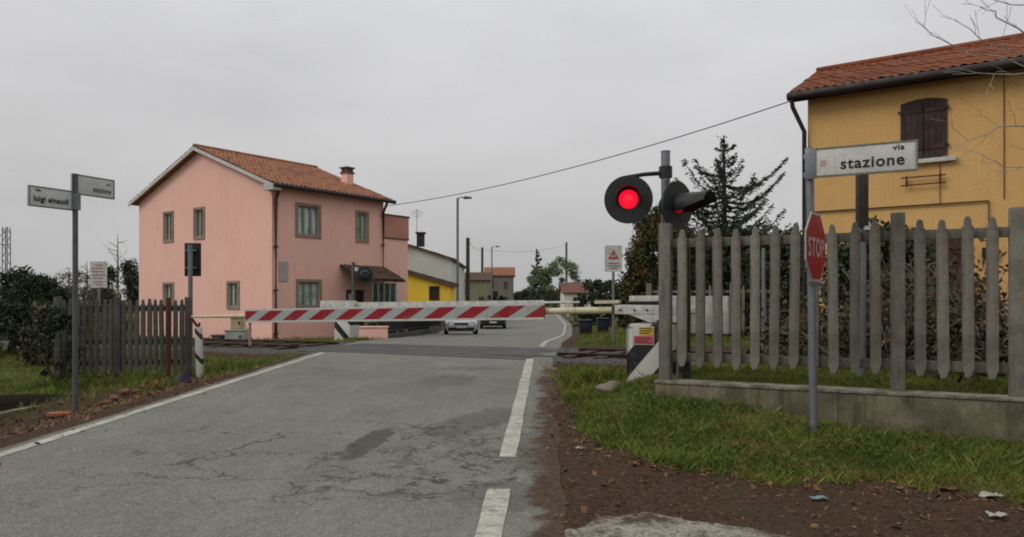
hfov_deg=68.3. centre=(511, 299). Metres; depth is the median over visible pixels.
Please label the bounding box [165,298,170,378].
iron post
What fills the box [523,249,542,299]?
pine tree
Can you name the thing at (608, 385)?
stone
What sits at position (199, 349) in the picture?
barrier rest
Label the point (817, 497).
litter scrap
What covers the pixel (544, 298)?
woods
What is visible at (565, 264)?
deciduous tree
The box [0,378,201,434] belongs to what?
grass
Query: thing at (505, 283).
window
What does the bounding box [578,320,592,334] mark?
waste bin
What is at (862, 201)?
steel post
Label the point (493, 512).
edge line
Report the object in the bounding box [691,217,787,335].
evergreen bush
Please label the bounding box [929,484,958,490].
litter scrap
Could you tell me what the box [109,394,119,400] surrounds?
brick rubble
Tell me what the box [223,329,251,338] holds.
trackside cabinet
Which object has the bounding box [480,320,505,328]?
parked car
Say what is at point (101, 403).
brick rubble
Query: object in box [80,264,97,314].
bare tree
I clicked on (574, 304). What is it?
window
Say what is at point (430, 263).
white house
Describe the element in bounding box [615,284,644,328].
evergreen bush
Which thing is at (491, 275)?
street lamp
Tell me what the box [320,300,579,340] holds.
crossing barrier
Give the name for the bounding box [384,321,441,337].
garden railing
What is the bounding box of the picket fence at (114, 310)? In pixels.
[53,297,191,379]
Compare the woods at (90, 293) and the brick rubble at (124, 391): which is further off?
the woods at (90, 293)
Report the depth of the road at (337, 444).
6.78 m
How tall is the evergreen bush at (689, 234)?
4.189 m
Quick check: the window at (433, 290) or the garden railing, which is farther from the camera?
the window at (433, 290)
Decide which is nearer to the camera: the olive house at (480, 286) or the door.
the door
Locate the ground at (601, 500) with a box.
[0,300,1023,536]
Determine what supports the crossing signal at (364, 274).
on the ground at (601, 500)
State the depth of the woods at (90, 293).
201.63 m
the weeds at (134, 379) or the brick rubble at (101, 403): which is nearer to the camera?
the brick rubble at (101, 403)
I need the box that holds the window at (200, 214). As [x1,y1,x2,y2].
[193,207,204,239]
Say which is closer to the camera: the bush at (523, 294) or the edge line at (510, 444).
the edge line at (510, 444)
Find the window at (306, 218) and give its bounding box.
[295,202,320,238]
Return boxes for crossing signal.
[351,262,372,300]
[604,150,716,228]
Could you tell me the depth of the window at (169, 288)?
33.31 m
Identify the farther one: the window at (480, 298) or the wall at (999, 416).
the window at (480, 298)
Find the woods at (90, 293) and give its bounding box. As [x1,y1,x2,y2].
[2,281,138,304]
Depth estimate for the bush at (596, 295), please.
46.87 m
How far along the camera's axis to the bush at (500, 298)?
115.64 m
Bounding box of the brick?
[46,411,72,416]
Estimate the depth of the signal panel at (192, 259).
14.50 m
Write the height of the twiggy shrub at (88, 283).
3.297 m
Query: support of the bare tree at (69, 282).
on the ground at (601, 500)
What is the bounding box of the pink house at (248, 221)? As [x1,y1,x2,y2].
[128,143,409,339]
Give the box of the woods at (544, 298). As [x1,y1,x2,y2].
[514,286,591,305]
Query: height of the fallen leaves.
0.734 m
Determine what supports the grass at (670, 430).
on the ground at (601, 500)
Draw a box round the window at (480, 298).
[478,296,484,300]
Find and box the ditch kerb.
[0,405,40,417]
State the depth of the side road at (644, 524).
4.85 m
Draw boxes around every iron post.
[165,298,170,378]
[682,247,690,378]
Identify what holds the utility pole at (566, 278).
on the ground at (601, 500)
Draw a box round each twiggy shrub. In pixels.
[48,268,105,332]
[64,269,115,327]
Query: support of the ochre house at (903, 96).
on the ground at (601, 500)
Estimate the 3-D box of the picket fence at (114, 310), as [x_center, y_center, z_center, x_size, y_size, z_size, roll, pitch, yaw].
[-7.058,0.730,13.742,2.293,1.540,0.140,0,0,-13]
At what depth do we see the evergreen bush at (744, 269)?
23.67 m
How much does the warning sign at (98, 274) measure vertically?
2.126 m
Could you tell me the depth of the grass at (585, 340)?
14.94 m
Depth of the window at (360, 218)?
32.84 m
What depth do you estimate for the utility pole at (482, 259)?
131.81 m
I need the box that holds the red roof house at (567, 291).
[558,282,590,307]
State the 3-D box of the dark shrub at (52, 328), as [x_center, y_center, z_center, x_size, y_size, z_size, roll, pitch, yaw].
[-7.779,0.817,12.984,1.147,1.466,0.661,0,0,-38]
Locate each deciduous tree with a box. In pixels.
[525,267,555,304]
[541,256,582,307]
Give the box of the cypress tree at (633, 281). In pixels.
[615,205,695,329]
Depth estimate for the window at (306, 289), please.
30.55 m
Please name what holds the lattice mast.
on the ground at (601, 500)
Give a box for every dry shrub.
[726,279,913,368]
[728,268,1004,371]
[799,240,1007,371]
[866,238,1007,375]
[867,262,1007,390]
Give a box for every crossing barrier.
[191,296,728,381]
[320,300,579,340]
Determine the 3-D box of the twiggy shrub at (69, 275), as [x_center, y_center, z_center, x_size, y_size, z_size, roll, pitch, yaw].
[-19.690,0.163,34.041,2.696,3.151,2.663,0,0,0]
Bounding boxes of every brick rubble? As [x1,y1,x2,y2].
[98,400,112,405]
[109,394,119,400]
[117,388,131,395]
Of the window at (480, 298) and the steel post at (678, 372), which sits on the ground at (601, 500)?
the steel post at (678, 372)
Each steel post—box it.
[676,361,679,378]
[762,248,765,354]
[855,174,869,376]
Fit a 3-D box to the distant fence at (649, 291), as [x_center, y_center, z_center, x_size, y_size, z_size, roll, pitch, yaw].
[7.522,0.390,21.483,7.350,1.720,0.150,0,0,18]
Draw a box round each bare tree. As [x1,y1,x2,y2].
[56,268,84,297]
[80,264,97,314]
[103,234,135,296]
[905,0,1023,184]
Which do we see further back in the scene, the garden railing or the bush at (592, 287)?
the bush at (592, 287)
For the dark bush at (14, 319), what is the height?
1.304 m
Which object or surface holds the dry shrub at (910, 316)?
on the ground at (601, 500)
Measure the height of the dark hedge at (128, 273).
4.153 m
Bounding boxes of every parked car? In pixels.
[444,320,477,333]
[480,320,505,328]
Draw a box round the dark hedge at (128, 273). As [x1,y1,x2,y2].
[87,257,138,329]
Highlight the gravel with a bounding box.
[565,442,1023,536]
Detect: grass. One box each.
[0,335,849,395]
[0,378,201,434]
[81,326,786,340]
[539,362,626,389]
[555,362,1023,503]
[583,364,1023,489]
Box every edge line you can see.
[0,353,322,456]
[475,489,509,536]
[499,359,532,456]
[539,314,565,346]
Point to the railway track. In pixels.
(287, 344)
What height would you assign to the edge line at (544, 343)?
0.730 m
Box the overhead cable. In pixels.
[388,101,789,205]
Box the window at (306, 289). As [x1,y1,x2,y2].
[296,279,321,307]
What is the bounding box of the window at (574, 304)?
[573,297,579,306]
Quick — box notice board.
[279,261,288,280]
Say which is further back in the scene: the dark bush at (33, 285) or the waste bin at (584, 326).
the waste bin at (584, 326)
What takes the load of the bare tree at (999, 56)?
on the ground at (601, 500)
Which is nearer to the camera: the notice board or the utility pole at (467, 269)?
the notice board
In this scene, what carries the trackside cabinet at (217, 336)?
on the ground at (601, 500)
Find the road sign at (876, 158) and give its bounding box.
[803,139,917,431]
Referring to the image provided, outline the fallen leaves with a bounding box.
[0,359,1023,534]
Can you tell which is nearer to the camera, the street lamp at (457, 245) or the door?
the door
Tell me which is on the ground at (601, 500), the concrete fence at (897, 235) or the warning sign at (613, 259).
the warning sign at (613, 259)
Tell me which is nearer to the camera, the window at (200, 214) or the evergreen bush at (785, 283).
the evergreen bush at (785, 283)
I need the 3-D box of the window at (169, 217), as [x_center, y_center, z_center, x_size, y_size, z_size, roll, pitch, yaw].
[-15.109,-3.180,33.211,0.683,1.382,0.553,0,0,0]
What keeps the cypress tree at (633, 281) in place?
on the ground at (601, 500)
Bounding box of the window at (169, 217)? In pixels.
[163,211,173,242]
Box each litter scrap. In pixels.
[809,495,828,499]
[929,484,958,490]
[978,491,1004,496]
[985,511,1008,516]
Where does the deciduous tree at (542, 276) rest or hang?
on the ground at (601, 500)
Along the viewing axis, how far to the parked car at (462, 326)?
37.02 m
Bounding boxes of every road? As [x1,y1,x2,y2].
[0,314,572,536]
[565,511,791,536]
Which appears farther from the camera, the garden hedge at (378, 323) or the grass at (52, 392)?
the garden hedge at (378, 323)
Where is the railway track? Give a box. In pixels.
[0,333,1004,362]
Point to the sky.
(425, 99)
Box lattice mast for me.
[0,227,10,319]
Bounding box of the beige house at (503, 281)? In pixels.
[484,267,514,300]
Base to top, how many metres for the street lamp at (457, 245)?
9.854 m
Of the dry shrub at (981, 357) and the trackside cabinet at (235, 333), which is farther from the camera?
the trackside cabinet at (235, 333)
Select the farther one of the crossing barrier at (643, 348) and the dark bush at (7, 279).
the dark bush at (7, 279)
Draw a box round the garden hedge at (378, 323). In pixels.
[363,321,428,333]
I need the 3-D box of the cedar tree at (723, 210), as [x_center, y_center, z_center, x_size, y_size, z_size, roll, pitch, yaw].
[9.104,-2.807,32.640,5.749,8.736,5.722,0,0,0]
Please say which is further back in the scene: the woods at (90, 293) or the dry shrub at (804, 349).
the woods at (90, 293)
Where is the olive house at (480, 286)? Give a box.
[465,272,492,300]
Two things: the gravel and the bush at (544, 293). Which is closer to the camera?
the gravel
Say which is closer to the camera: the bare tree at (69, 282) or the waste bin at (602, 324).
the waste bin at (602, 324)
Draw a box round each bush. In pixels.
[0,265,63,334]
[0,273,71,335]
[0,303,45,353]
[14,300,67,364]
[487,291,505,300]
[511,290,530,299]
[529,287,558,307]
[569,279,611,326]
[587,280,621,326]
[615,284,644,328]
[641,226,745,335]
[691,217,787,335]
[725,222,807,333]
[769,244,807,321]
[819,215,935,334]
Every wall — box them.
[359,326,388,338]
[654,379,1023,443]
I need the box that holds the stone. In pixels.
[595,380,621,392]
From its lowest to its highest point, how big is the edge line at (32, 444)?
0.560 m
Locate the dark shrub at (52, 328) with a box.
[20,305,99,382]
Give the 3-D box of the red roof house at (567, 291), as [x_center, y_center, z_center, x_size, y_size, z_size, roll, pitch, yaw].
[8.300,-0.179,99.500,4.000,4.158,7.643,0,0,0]
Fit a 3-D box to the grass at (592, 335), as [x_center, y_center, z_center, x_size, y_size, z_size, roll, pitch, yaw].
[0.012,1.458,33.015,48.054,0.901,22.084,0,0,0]
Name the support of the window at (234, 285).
in the pink house at (248, 221)
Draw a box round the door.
[346,290,363,325]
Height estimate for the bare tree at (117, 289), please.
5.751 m
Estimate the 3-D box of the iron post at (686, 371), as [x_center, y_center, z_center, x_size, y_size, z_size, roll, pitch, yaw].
[2.054,0.220,8.893,0.085,1.660,0.085,0,0,27]
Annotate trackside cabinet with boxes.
[210,334,224,338]
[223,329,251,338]
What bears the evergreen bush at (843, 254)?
on the ground at (601, 500)
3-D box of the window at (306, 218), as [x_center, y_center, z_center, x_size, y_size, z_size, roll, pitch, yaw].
[-8.210,-3.157,30.408,0.818,1.380,1.063,0,0,0]
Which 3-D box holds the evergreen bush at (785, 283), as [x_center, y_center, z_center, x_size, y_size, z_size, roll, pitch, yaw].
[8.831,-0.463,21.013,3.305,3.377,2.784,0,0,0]
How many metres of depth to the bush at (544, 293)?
115.30 m
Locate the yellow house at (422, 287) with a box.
[408,270,458,326]
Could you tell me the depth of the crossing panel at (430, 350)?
17.14 m
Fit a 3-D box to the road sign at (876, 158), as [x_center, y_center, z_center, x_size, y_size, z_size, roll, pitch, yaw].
[3.330,-0.074,7.383,1.009,2.862,0.607,0,0,10]
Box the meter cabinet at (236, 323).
[230,318,243,328]
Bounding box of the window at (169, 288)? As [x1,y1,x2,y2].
[162,282,173,305]
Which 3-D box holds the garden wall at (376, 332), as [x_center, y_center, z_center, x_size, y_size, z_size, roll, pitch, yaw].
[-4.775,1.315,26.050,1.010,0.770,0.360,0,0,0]
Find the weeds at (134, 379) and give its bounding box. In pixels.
[33,355,237,391]
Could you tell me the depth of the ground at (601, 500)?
5.81 m
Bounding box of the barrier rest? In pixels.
[188,315,203,377]
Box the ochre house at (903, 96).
[786,33,1023,346]
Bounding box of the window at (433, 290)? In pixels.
[429,286,438,299]
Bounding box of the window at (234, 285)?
[226,281,239,308]
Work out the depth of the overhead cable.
23.73 m
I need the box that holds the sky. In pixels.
[0,0,1023,299]
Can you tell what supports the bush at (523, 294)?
on the ground at (601, 500)
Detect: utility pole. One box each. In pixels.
[466,238,469,300]
[481,247,482,271]
[565,242,567,281]
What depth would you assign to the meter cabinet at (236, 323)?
24.62 m
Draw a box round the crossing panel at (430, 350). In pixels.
[288,343,565,359]
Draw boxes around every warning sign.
[90,261,106,313]
[605,245,621,344]
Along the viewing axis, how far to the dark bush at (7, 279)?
24.43 m
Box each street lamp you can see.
[456,196,471,300]
[491,246,499,300]
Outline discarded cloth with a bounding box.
[166,373,193,383]
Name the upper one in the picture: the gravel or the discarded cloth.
the discarded cloth
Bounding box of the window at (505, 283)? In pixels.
[503,281,508,289]
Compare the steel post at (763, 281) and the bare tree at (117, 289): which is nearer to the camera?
the steel post at (763, 281)
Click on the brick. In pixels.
(57, 414)
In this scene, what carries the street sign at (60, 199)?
on the ground at (601, 500)
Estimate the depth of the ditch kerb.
10.41 m
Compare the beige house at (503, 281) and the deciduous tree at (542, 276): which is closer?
the deciduous tree at (542, 276)
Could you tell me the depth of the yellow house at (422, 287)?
52.00 m
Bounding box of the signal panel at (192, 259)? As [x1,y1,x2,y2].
[184,243,200,374]
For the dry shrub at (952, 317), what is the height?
2.067 m
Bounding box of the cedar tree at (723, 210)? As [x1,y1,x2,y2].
[673,135,788,282]
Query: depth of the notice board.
29.39 m
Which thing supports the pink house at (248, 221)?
on the ground at (601, 500)
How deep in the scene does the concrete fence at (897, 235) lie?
7.83 m
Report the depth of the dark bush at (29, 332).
15.79 m
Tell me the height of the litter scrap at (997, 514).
0.024 m
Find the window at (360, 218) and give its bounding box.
[356,210,368,242]
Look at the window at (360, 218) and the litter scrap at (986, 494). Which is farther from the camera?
the window at (360, 218)
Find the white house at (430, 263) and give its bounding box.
[408,210,465,300]
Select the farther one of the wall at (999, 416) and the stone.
the stone
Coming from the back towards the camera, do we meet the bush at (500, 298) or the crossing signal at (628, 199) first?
the bush at (500, 298)
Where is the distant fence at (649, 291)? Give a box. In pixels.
[646,283,800,337]
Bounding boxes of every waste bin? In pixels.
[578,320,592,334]
[596,318,609,331]
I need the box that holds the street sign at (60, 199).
[27,173,114,410]
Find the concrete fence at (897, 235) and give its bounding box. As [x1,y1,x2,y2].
[659,207,1023,397]
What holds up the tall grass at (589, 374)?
on the ground at (601, 500)

